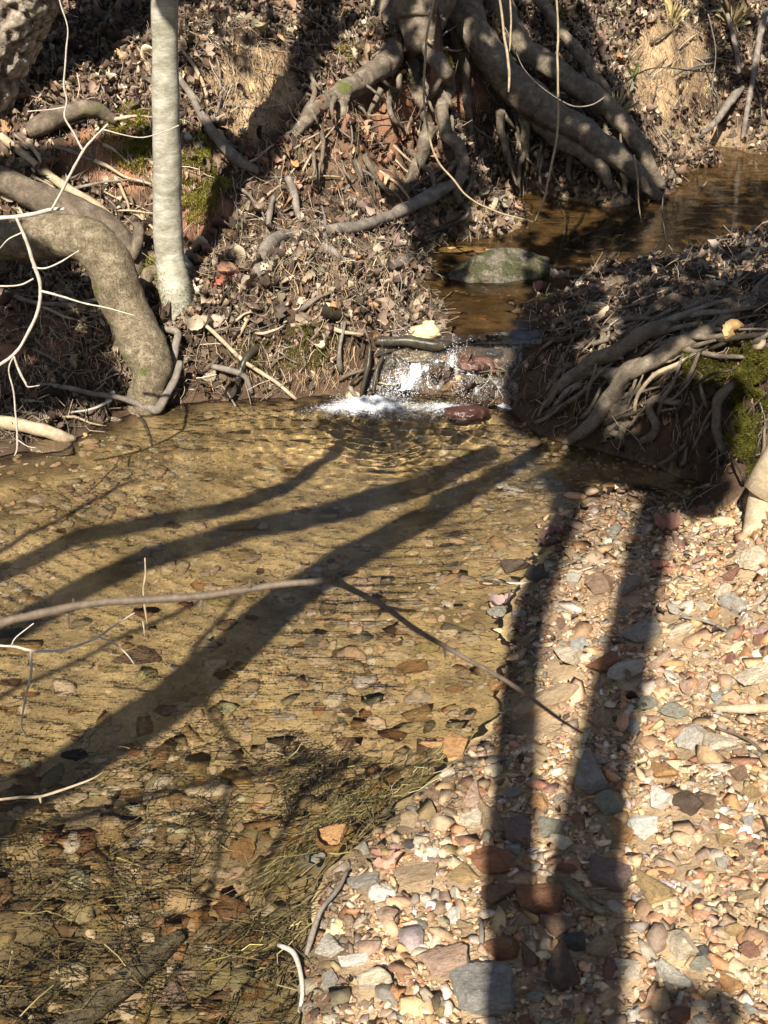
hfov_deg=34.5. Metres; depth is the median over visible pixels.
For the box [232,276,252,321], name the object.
stick
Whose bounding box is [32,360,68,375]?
exposed root
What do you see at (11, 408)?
exposed root
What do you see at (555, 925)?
stone
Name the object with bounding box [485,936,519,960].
stone
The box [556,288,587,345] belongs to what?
exposed root
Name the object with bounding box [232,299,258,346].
stick
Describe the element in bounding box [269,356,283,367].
stick
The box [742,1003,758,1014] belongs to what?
stone
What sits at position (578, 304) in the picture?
exposed root
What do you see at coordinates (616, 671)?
stone
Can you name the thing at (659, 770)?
stone
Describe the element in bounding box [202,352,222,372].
stick
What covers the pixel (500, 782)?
stone
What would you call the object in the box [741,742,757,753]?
stone
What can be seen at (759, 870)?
stone
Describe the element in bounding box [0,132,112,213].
fallen branch
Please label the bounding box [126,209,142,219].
stick
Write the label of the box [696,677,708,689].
stone
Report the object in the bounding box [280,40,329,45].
stick
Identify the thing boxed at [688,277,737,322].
exposed root
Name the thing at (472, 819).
stone
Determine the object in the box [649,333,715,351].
exposed root
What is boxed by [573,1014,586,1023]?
stone
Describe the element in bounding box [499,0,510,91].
hanging stem
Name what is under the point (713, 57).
stick
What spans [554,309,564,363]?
exposed root
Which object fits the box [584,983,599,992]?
stone
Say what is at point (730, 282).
exposed root
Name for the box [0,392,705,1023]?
pool water
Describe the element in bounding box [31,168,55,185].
stick
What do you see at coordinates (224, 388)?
stick
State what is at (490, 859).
stone
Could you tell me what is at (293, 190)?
stick
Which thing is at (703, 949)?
stone
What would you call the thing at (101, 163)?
stick
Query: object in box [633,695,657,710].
stone
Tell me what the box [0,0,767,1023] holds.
ground
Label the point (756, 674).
stone
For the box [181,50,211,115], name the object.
stick
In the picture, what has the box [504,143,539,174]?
exposed root
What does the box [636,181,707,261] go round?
exposed root
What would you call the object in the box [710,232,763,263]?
exposed root
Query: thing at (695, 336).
exposed root
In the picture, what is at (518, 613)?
stone
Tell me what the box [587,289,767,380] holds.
exposed root
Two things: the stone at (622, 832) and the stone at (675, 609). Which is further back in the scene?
the stone at (675, 609)
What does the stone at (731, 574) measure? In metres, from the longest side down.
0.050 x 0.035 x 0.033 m
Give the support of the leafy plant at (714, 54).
on the ground
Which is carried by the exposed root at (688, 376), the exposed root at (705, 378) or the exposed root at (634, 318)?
the exposed root at (705, 378)
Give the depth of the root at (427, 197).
5.15 m
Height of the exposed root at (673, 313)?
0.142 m
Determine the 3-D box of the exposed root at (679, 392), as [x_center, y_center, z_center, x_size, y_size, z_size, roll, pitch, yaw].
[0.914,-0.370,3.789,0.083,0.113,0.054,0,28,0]
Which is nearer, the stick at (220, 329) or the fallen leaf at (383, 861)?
the fallen leaf at (383, 861)
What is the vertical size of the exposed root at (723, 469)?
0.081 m
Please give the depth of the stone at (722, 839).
2.25 m
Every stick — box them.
[13,133,44,155]
[26,138,53,185]
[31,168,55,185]
[31,174,54,187]
[41,171,83,184]
[55,144,109,170]
[63,117,90,125]
[73,178,140,188]
[94,158,152,184]
[96,191,131,223]
[98,115,151,121]
[99,188,148,211]
[102,143,131,167]
[113,175,129,214]
[117,209,185,216]
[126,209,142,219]
[138,210,152,229]
[160,325,181,377]
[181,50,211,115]
[200,106,238,125]
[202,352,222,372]
[204,30,237,55]
[205,325,296,399]
[207,311,246,334]
[213,56,221,116]
[220,103,268,109]
[220,385,235,405]
[225,48,230,93]
[232,64,246,117]
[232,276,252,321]
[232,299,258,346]
[232,311,256,321]
[233,144,273,166]
[233,176,294,187]
[233,205,240,245]
[233,304,257,324]
[238,186,265,224]
[242,321,279,333]
[253,335,282,364]
[255,324,284,334]
[256,284,265,308]
[259,157,306,202]
[259,190,284,219]
[260,260,291,275]
[265,195,275,233]
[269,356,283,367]
[270,283,305,300]
[273,246,278,299]
[275,349,303,365]
[278,127,330,168]
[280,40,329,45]
[280,345,293,351]
[282,129,293,138]
[284,175,300,219]
[290,316,316,327]
[294,175,340,183]
[294,339,319,378]
[299,289,334,311]
[299,311,324,333]
[301,89,326,105]
[302,119,340,170]
[321,205,328,255]
[325,325,365,335]
[333,124,356,141]
[337,321,345,372]
[338,48,376,52]
[338,366,380,380]
[341,215,350,248]
[343,173,368,193]
[347,385,358,396]
[348,115,352,151]
[350,366,373,385]
[352,166,402,202]
[356,110,388,116]
[363,327,369,343]
[365,346,400,360]
[365,387,395,390]
[369,121,408,129]
[369,135,412,145]
[377,307,400,327]
[379,170,423,221]
[387,293,410,325]
[393,145,410,161]
[395,159,453,203]
[399,220,451,233]
[407,161,451,192]
[416,26,455,57]
[427,39,465,51]
[478,919,483,946]
[507,567,592,583]
[543,19,606,45]
[546,876,612,916]
[556,83,634,94]
[615,9,653,40]
[640,78,657,127]
[644,41,684,77]
[650,27,677,45]
[650,33,696,79]
[672,62,714,77]
[694,56,734,61]
[702,10,732,14]
[702,31,710,78]
[703,48,720,107]
[714,0,758,46]
[715,69,758,81]
[756,87,762,128]
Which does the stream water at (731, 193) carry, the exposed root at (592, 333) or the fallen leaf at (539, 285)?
the fallen leaf at (539, 285)
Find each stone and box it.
[27,439,71,452]
[104,416,121,421]
[311,852,325,862]
[314,932,344,957]
[316,993,330,1005]
[319,823,347,844]
[322,968,337,989]
[323,1014,337,1023]
[337,952,369,966]
[346,871,379,888]
[356,967,392,990]
[357,1000,370,1009]
[358,841,369,855]
[363,900,374,907]
[368,884,390,902]
[390,862,437,882]
[400,810,418,827]
[403,838,413,848]
[408,323,440,338]
[413,918,427,930]
[418,943,469,976]
[423,788,439,799]
[425,846,439,857]
[435,1005,444,1016]
[439,767,454,779]
[442,732,467,757]
[447,862,480,883]
[447,906,459,924]
[449,961,514,1016]
[456,920,473,928]
[457,810,481,827]
[463,779,482,808]
[468,845,514,873]
[477,799,503,831]
[480,883,516,904]
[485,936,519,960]
[487,605,506,616]
[489,681,505,691]
[494,778,505,785]
[497,404,511,408]
[500,558,530,572]
[501,817,530,847]
[504,785,522,797]
[504,843,520,855]
[504,925,518,934]
[505,757,513,767]
[511,610,525,616]
[512,683,579,719]
[514,883,563,914]
[516,865,524,869]
[518,1014,535,1023]
[520,940,539,966]
[522,854,535,863]
[525,564,547,581]
[525,991,543,1002]
[529,793,548,809]
[530,648,543,657]
[535,745,550,757]
[537,816,566,837]
[538,914,577,936]
[544,938,580,992]
[547,577,560,586]
[549,834,572,849]
[550,607,556,613]
[552,646,582,665]
[553,793,564,801]
[556,617,565,629]
[556,863,577,872]
[557,931,585,951]
[561,1008,570,1017]
[562,548,576,558]
[565,571,581,583]
[569,636,589,651]
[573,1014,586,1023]
[575,747,609,794]
[576,731,590,743]
[581,557,588,563]
[584,571,614,594]
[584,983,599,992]
[585,933,616,956]
[586,651,620,672]
[589,852,632,892]
[591,709,612,727]
[592,681,603,690]
[593,789,623,815]
[599,636,611,641]
[601,559,610,563]
[602,899,627,917]
[602,956,617,979]
[607,658,645,681]
[608,524,621,536]
[610,817,634,843]
[610,999,627,1014]
[614,734,628,743]
[614,958,641,981]
[616,617,662,642]
[617,606,627,615]
[618,575,641,595]
[619,534,639,542]
[619,617,627,623]
[626,719,639,733]
[626,814,657,840]
[627,1009,635,1016]
[628,551,641,558]
[632,867,674,903]
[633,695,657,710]
[648,648,671,667]
[650,785,672,809]
[651,760,680,777]
[655,958,694,986]
[657,701,688,718]
[658,848,666,854]
[666,929,698,960]
[667,602,682,614]
[668,622,693,639]
[669,1006,690,1023]
[672,790,704,815]
[673,723,706,749]
[675,863,690,877]
[679,679,690,695]
[681,880,700,894]
[685,905,694,920]
[687,781,698,786]
[688,954,711,972]
[690,1000,709,1010]
[691,1014,707,1023]
[692,553,705,563]
[694,600,710,610]
[695,505,713,517]
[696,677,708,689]
[696,791,716,809]
[697,944,709,955]
[698,651,709,657]
[700,819,712,832]
[702,731,742,751]
[704,987,717,998]
[707,607,718,618]
[711,691,722,704]
[713,711,723,718]
[715,583,731,600]
[715,619,722,630]
[715,833,733,845]
[715,856,729,868]
[715,969,744,992]
[717,592,747,613]
[719,701,733,704]
[722,566,739,580]
[724,890,731,897]
[724,923,744,935]
[725,651,735,663]
[728,765,748,781]
[732,662,767,685]
[735,890,761,901]
[737,540,748,549]
[737,545,766,570]
[738,940,759,958]
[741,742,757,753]
[741,811,753,826]
[742,784,761,798]
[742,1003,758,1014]
[745,842,758,849]
[750,531,758,539]
[753,633,763,646]
[754,593,764,604]
[754,605,764,614]
[755,869,767,878]
[756,696,764,702]
[759,922,767,930]
[760,724,767,734]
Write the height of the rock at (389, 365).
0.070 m
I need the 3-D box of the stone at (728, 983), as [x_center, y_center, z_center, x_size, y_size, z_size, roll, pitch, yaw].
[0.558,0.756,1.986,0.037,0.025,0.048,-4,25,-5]
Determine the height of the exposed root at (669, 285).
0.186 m
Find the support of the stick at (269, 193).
on the ground
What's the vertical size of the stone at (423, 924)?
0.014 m
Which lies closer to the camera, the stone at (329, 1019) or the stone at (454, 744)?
the stone at (329, 1019)
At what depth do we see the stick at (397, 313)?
4.49 m
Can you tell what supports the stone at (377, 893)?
on the ground
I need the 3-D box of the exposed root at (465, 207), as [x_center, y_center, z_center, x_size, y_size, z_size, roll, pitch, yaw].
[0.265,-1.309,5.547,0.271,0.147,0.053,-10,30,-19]
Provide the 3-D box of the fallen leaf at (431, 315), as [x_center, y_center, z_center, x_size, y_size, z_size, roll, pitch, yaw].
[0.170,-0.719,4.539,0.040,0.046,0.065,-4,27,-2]
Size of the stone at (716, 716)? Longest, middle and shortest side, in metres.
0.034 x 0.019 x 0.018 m
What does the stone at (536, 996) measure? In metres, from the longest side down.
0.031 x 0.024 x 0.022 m
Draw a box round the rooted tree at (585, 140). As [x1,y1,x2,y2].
[291,0,665,209]
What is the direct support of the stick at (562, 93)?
on the ground
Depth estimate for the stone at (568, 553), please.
3.35 m
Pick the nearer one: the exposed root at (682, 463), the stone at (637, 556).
the stone at (637, 556)
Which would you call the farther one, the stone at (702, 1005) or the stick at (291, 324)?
the stick at (291, 324)
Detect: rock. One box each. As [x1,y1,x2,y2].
[383,356,398,371]
[392,347,413,358]
[394,348,434,363]
[429,362,444,374]
[439,379,459,391]
[441,405,489,420]
[453,356,495,373]
[457,349,471,356]
[474,393,488,401]
[481,348,503,359]
[487,377,507,390]
[504,360,519,377]
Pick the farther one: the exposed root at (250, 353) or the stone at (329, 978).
the exposed root at (250, 353)
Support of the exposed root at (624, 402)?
on the ground
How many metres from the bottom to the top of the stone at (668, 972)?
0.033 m
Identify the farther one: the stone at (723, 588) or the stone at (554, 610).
the stone at (554, 610)
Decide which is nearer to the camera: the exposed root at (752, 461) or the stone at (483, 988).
the stone at (483, 988)
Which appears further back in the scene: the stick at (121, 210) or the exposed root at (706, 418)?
the stick at (121, 210)
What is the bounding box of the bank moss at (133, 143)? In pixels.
[100,40,457,287]
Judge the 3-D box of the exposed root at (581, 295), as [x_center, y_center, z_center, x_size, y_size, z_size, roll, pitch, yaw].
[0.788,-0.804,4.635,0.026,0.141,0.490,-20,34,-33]
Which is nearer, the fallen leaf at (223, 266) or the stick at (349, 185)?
the fallen leaf at (223, 266)
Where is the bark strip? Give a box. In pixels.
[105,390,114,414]
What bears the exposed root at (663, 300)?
on the ground
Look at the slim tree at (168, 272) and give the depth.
4.29 m
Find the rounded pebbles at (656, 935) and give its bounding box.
[348,493,767,1023]
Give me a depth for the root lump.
3.94 m
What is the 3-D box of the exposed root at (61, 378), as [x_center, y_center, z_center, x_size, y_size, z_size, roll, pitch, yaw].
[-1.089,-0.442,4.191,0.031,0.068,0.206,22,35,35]
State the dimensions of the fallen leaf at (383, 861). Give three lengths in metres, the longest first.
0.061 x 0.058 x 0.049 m
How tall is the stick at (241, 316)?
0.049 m
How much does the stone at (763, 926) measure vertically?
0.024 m
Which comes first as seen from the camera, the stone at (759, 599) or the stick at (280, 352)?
the stone at (759, 599)
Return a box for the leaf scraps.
[345,484,767,1002]
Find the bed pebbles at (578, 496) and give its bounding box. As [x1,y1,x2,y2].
[83,344,709,639]
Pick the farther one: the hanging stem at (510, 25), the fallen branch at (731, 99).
the fallen branch at (731, 99)
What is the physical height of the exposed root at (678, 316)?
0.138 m
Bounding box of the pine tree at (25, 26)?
[0,0,63,122]
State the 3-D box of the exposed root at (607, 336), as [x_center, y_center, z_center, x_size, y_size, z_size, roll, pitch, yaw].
[0.804,-0.608,4.103,0.333,0.161,0.096,-5,28,-9]
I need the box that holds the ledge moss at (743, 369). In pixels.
[226,320,767,475]
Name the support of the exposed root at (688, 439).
on the ground
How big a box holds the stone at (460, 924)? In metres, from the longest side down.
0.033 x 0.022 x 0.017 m
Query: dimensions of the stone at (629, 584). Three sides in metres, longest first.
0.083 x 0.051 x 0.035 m
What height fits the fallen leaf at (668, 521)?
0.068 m
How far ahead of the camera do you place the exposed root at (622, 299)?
4.52 m
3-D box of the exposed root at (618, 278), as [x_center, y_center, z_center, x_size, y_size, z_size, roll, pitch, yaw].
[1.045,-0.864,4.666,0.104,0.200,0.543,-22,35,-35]
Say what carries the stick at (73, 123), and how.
on the ground
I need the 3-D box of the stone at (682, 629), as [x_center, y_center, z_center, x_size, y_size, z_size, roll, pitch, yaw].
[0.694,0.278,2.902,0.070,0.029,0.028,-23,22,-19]
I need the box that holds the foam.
[292,334,515,423]
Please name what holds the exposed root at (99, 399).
on the ground
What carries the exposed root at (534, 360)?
on the ground
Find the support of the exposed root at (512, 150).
on the ground
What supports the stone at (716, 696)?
on the ground
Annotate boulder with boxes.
[447,248,549,282]
[500,330,540,350]
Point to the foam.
(387, 392)
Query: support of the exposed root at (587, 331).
on the ground
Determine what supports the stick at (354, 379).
on the stick at (351, 390)
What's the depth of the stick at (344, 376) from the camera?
4.37 m
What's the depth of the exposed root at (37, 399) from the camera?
4.11 m
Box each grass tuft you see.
[612,87,637,112]
[622,62,638,81]
[652,0,690,28]
[716,0,752,29]
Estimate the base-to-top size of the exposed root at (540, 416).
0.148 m
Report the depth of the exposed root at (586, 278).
4.99 m
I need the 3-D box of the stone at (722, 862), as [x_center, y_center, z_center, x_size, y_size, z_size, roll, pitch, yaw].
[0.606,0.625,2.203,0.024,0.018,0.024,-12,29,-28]
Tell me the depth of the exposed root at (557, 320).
4.49 m
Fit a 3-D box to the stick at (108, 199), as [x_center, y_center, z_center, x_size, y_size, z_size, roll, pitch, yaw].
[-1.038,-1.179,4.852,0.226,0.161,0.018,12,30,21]
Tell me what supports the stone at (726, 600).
on the ground
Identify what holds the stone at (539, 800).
on the ground
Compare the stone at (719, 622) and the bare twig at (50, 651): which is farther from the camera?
the stone at (719, 622)
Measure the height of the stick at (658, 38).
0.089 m
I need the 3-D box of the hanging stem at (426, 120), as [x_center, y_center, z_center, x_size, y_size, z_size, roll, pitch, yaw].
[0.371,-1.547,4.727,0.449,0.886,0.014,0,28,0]
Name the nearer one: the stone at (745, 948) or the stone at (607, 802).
the stone at (745, 948)
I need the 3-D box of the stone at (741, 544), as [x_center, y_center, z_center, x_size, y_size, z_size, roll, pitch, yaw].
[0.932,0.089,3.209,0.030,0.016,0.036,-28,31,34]
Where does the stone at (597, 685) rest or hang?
on the ground
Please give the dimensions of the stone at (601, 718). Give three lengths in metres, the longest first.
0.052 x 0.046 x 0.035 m
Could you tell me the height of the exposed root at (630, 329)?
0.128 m
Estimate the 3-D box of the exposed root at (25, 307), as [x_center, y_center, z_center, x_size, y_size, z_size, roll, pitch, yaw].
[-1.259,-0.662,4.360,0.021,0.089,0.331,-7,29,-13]
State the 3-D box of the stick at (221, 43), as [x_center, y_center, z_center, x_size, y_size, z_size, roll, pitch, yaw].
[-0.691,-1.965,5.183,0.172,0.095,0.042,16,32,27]
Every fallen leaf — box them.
[185,314,212,330]
[209,314,227,327]
[211,271,233,286]
[216,261,238,273]
[247,81,257,93]
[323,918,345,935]
[371,846,402,873]
[392,250,417,273]
[424,310,434,320]
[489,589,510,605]
[533,280,545,290]
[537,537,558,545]
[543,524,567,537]
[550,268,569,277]
[652,560,669,568]
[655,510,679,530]
[662,559,688,573]
[673,531,687,547]
[722,319,743,343]
[746,627,767,633]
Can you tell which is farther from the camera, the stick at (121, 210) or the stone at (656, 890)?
the stick at (121, 210)
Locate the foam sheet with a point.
(360, 403)
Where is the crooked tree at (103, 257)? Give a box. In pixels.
[0,213,172,414]
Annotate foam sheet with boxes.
[322,395,452,416]
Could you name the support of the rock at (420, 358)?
on the ground
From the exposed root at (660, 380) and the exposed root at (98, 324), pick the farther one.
the exposed root at (98, 324)
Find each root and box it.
[0,165,144,273]
[0,287,97,307]
[5,405,42,422]
[10,334,46,370]
[11,341,45,345]
[23,302,29,339]
[24,394,49,400]
[25,99,117,138]
[27,312,45,375]
[32,347,66,365]
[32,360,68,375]
[38,363,83,397]
[41,306,75,319]
[44,414,106,425]
[48,325,85,371]
[50,378,97,409]
[65,308,95,326]
[73,368,102,375]
[74,348,93,378]
[81,337,111,362]
[86,370,123,408]
[92,359,122,381]
[95,320,121,363]
[95,372,131,385]
[98,391,108,421]
[104,385,128,389]
[111,329,120,366]
[184,247,238,269]
[211,364,253,393]
[233,345,259,397]
[250,178,459,286]
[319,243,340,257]
[359,344,371,396]
[371,355,384,394]
[428,201,471,235]
[492,124,519,149]
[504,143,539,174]
[506,127,515,160]
[527,344,543,370]
[528,383,553,403]
[534,402,564,424]
[536,381,575,419]
[537,375,590,415]
[539,314,578,350]
[540,320,670,399]
[542,323,625,345]
[544,338,599,357]
[545,357,568,407]
[545,362,572,390]
[545,381,582,415]
[547,310,632,332]
[548,291,631,298]
[551,309,598,325]
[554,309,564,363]
[555,388,596,415]
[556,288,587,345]
[556,319,580,366]
[562,357,640,444]
[563,361,615,407]
[569,275,629,287]
[570,300,604,351]
[570,330,600,359]
[571,159,578,175]
[571,379,607,423]
[572,270,592,289]
[572,306,662,349]
[577,288,616,306]
[579,246,657,326]
[580,330,596,353]
[580,381,602,419]
[581,275,663,308]
[583,250,652,289]
[585,345,603,404]
[587,274,642,287]
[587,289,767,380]
[587,317,599,340]
[588,301,637,325]
[589,313,656,346]
[593,268,645,276]
[596,301,656,332]
[598,289,645,325]
[599,273,636,299]
[602,405,663,426]
[604,275,717,285]
[604,320,639,365]
[605,315,684,330]
[617,265,693,311]
[619,390,672,414]
[620,378,637,405]
[620,385,665,399]
[621,280,730,330]
[626,374,643,411]
[626,388,666,429]
[628,260,681,268]
[630,282,696,288]
[632,379,653,409]
[633,284,686,321]
[633,349,707,418]
[635,271,672,295]
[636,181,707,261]
[639,257,689,311]
[639,394,690,443]
[640,335,662,355]
[641,250,658,299]
[645,283,693,292]
[647,293,767,316]
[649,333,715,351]
[650,278,754,298]
[651,368,674,386]
[652,320,748,339]
[653,372,683,407]
[655,284,702,346]
[655,299,712,320]
[655,407,685,413]
[656,241,763,267]
[656,352,684,416]
[657,441,689,465]
[660,297,746,321]
[660,346,709,388]
[666,254,695,294]
[666,257,730,273]
[667,372,695,405]
[670,386,688,417]
[670,394,677,430]
[671,406,681,444]
[674,244,767,272]
[676,436,679,467]
[678,346,701,389]
[679,318,749,341]
[679,445,688,468]
[680,305,724,354]
[680,331,740,340]
[682,293,721,309]
[682,396,707,427]
[683,273,718,282]
[683,347,745,358]
[684,409,689,450]
[685,306,761,318]
[685,319,705,331]
[687,319,744,369]
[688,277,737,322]
[688,422,710,462]
[689,367,736,386]
[690,315,703,330]
[690,339,715,348]
[690,391,695,420]
[692,295,747,300]
[699,376,709,409]
[699,409,711,429]
[699,425,704,439]
[702,287,767,318]
[703,280,724,287]
[707,317,767,350]
[707,448,717,460]
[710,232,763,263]
[711,379,738,457]
[712,323,758,332]
[713,225,755,279]
[715,281,737,319]
[715,287,750,308]
[716,331,767,342]
[719,449,728,475]
[720,330,766,332]
[722,428,735,472]
[727,242,766,289]
[729,255,749,277]
[730,418,767,440]
[730,455,744,484]
[735,314,767,319]
[737,328,766,330]
[740,275,767,302]
[741,247,767,254]
[741,256,762,261]
[742,230,767,262]
[746,297,764,315]
[747,332,767,344]
[748,268,767,285]
[749,426,767,465]
[750,339,765,349]
[750,394,767,419]
[758,421,767,458]
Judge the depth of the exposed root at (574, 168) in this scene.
6.30 m
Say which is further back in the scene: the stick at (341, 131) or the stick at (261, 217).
the stick at (341, 131)
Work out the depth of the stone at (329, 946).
2.14 m
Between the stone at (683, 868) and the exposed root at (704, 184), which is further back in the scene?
the exposed root at (704, 184)
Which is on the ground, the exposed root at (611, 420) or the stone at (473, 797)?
the stone at (473, 797)
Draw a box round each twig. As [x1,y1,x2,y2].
[0,0,178,455]
[0,613,134,736]
[0,771,103,802]
[71,399,111,412]
[142,558,147,635]
[680,615,750,643]
[708,987,767,1014]
[716,727,763,753]
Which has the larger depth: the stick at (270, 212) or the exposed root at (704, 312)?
the stick at (270, 212)
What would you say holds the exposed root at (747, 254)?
on the ground
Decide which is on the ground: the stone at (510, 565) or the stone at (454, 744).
the stone at (454, 744)
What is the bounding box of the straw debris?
[350,731,475,812]
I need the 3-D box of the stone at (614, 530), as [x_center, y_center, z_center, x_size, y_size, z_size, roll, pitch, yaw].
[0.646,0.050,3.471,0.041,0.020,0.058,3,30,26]
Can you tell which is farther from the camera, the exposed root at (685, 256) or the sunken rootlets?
the exposed root at (685, 256)
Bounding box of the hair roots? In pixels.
[3,0,767,478]
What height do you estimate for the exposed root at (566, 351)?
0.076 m
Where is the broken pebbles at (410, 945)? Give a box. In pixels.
[296,491,767,1023]
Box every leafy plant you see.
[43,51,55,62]
[707,48,723,60]
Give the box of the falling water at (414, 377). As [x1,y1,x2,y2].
[397,355,456,390]
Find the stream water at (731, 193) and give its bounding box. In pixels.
[417,146,767,343]
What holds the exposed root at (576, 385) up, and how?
on the ground
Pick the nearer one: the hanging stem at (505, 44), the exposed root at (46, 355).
the exposed root at (46, 355)
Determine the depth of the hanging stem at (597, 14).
4.85 m
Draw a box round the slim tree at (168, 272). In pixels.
[139,0,194,325]
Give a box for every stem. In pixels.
[277,943,304,1012]
[304,869,348,955]
[423,0,532,221]
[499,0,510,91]
[505,27,722,106]
[509,0,511,51]
[534,0,559,220]
[595,0,600,27]
[633,154,641,222]
[662,153,679,241]
[708,14,717,137]
[725,13,741,87]
[741,7,767,139]
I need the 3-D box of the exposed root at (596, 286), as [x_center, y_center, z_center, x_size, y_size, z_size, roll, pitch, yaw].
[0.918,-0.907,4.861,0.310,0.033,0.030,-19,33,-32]
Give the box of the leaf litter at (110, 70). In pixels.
[0,0,767,494]
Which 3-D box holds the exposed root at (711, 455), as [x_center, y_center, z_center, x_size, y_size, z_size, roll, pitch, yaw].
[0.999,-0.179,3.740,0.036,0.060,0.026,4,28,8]
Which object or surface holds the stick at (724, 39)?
on the ground
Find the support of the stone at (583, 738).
on the ground
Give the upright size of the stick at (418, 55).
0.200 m
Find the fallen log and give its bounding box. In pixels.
[0,415,75,441]
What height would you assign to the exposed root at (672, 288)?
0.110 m
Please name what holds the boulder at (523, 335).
on the ground
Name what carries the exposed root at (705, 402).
on the ground
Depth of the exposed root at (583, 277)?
4.99 m
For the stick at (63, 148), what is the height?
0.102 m
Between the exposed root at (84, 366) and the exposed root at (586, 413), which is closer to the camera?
the exposed root at (586, 413)
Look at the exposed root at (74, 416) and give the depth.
4.12 m
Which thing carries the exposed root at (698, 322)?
on the exposed root
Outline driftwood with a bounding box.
[712,703,767,713]
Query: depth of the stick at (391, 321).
4.46 m
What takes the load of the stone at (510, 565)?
in the pool water at (430, 518)
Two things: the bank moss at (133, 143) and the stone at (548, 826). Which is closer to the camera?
the stone at (548, 826)
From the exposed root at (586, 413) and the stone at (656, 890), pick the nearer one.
the stone at (656, 890)
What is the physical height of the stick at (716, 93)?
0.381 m
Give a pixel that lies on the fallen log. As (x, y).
(42, 430)
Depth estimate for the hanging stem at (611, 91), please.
5.05 m
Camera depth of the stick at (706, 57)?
7.42 m
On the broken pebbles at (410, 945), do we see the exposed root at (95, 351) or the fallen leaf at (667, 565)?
the fallen leaf at (667, 565)
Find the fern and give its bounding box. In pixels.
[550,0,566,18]
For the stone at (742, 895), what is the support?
on the ground
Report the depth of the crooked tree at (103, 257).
4.20 m
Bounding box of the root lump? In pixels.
[601,392,638,438]
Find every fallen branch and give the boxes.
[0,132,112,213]
[36,360,182,414]
[179,74,258,173]
[374,335,451,350]
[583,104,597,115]
[686,85,744,142]
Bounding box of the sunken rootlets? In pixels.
[0,725,427,1023]
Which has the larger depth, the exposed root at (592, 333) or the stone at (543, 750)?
the exposed root at (592, 333)
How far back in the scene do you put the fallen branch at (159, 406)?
4.23 m
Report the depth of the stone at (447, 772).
2.55 m
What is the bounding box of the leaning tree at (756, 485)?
[743,445,767,534]
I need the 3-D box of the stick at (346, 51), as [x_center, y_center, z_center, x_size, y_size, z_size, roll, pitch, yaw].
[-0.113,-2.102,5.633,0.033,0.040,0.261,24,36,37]
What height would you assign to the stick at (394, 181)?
0.244 m
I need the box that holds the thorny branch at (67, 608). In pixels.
[0,568,581,732]
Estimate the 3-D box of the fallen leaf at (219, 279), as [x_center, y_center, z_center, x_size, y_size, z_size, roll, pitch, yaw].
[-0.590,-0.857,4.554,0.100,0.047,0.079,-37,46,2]
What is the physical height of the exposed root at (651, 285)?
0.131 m
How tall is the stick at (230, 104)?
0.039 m
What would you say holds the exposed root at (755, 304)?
on the ground
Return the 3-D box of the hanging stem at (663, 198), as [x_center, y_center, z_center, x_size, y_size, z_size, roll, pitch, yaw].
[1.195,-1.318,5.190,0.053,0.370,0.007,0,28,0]
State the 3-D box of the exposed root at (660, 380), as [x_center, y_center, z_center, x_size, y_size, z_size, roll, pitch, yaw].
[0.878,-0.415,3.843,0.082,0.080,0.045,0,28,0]
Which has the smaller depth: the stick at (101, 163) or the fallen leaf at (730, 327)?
the fallen leaf at (730, 327)
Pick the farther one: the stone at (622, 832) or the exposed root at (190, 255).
the exposed root at (190, 255)
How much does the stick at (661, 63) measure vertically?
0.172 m
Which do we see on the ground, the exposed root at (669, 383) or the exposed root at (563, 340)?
the exposed root at (563, 340)
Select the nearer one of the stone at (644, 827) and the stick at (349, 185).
the stone at (644, 827)
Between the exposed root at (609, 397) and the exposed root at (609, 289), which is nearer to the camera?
the exposed root at (609, 397)
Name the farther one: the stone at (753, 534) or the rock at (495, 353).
the rock at (495, 353)
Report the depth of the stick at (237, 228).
4.78 m
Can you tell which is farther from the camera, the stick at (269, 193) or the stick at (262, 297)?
the stick at (269, 193)
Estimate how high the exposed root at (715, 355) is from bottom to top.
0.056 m
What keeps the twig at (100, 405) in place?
on the leaf litter at (110, 70)
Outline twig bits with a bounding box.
[307,494,767,1023]
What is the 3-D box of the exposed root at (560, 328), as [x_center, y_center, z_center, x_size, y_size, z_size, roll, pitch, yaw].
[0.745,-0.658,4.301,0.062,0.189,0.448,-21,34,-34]
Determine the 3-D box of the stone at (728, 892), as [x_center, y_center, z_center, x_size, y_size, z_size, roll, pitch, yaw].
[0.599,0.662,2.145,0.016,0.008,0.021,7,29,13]
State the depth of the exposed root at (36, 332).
4.32 m
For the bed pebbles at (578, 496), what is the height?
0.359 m
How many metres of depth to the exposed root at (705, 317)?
3.84 m
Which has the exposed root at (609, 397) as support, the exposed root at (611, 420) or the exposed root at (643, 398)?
the exposed root at (611, 420)
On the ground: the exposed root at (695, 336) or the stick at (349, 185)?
the stick at (349, 185)
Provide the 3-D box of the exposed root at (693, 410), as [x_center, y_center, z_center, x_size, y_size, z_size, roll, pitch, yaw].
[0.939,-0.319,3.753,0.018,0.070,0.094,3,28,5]
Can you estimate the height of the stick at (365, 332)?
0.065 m
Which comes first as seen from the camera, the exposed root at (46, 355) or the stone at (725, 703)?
the stone at (725, 703)
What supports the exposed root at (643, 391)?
on the root lump

